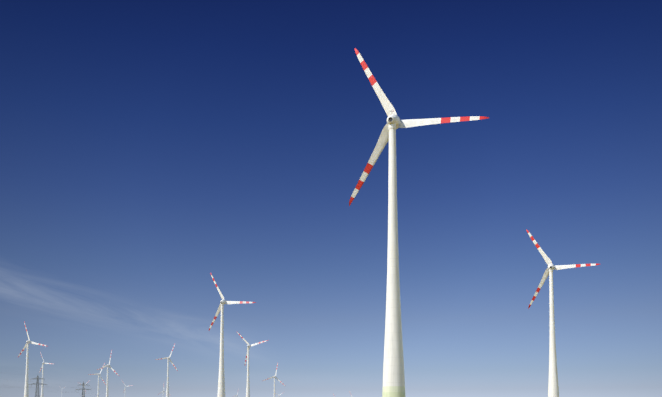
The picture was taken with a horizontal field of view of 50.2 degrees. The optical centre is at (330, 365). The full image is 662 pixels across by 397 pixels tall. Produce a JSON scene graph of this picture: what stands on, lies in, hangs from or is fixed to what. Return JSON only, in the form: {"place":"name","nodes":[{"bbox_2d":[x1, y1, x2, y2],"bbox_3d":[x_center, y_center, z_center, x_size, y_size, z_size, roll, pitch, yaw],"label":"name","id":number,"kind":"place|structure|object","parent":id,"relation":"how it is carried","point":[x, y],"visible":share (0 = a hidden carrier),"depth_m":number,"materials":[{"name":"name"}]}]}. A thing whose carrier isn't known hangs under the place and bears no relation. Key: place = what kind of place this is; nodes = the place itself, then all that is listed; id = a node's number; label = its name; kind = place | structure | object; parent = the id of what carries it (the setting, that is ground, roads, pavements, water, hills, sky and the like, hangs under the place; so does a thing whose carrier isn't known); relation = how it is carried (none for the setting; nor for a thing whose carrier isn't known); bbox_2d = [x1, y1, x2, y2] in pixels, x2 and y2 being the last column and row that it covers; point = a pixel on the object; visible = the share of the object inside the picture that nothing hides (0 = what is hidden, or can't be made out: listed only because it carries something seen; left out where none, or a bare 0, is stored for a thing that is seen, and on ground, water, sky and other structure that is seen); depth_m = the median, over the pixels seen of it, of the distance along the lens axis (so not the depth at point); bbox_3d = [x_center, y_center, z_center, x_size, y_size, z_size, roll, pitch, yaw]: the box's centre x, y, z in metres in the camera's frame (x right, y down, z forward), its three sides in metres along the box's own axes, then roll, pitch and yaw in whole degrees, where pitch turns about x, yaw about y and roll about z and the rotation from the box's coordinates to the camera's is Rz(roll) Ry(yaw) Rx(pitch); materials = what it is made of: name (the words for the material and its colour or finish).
{"place":"outdoors","nodes":[
{"label":"outdoors","id":0,"kind":"place"},
{"bbox_2d":[0,0,661,396],"label":"sky","id":1,"kind":"structure","parent":0,"point":[149,149],"materials":[{"name":"blue"}]},
{"bbox_3d":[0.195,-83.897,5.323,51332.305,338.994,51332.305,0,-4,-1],"label":"field ground","id":2,"kind":"structure","parent":0,"visible":0},
{"bbox_2d":[18,321,45,396],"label":"turbine","id":3,"kind":"object","parent":2,"relation":"on","point":[26,390],"visible":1,"depth_m":1424.27,"materials":[{"name":"white metal"}]},
{"bbox_2d":[28,376,46,396],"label":"pylon","id":4,"kind":"object","parent":2,"relation":"on","point":[36,384],"visible":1,"depth_m":1278.11,"materials":[{"name":"grey metal"}]},
{"bbox_2d":[39,352,51,396],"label":"turbine","id":5,"kind":"object","parent":2,"relation":"on","point":[42,392],"visible":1,"depth_m":2367.46,"materials":[{"name":"white metal"}]},
{"bbox_2d":[76,381,90,396],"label":"pylon","id":6,"kind":"object","parent":2,"relation":"on","point":[83,390],"visible":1,"depth_m":1548.31,"materials":[{"name":"grey metal"}]},
{"bbox_2d":[88,363,105,396],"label":"turbine","id":7,"kind":"object","parent":2,"relation":"on","point":[98,374],"visible":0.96,"depth_m":2333.24,"materials":[{"name":"white metal"}]},
{"bbox_2d":[97,350,118,396],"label":"turbine","id":8,"kind":"object","parent":2,"relation":"on","point":[110,367],"visible":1,"depth_m":1905.87,"materials":[{"name":"white metal"}]},
{"bbox_2d":[155,344,177,396],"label":"turbine","id":9,"kind":"object","parent":2,"relation":"on","point":[167,388],"visible":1,"depth_m":1937.94,"materials":[{"name":"white metal"}]},
{"bbox_2d":[209,272,255,396],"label":"turbine","id":10,"kind":"object","parent":2,"relation":"on","point":[221,385],"visible":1,"depth_m":897.69,"materials":[{"name":"white metal"}]},
{"bbox_2d":[237,332,267,396],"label":"turbine","id":11,"kind":"object","parent":2,"relation":"on","point":[248,383],"visible":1,"depth_m":1465.97,"materials":[{"name":"white metal"}]},
{"bbox_2d":[263,363,284,396],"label":"turbine","id":12,"kind":"object","parent":2,"relation":"on","point":[274,377],"visible":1,"depth_m":2111.39,"materials":[{"name":"white metal"}]},
{"bbox_2d":[349,48,488,396],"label":"turbine","id":13,"kind":"object","parent":2,"relation":"on","point":[393,376],"visible":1,"depth_m":324.83,"materials":[{"name":"paint"}]},
{"bbox_2d":[526,230,599,396],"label":"turbine","id":14,"kind":"object","parent":2,"relation":"on","point":[553,388],"visible":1,"depth_m":659.39,"materials":[{"name":"paint"}]}
]}

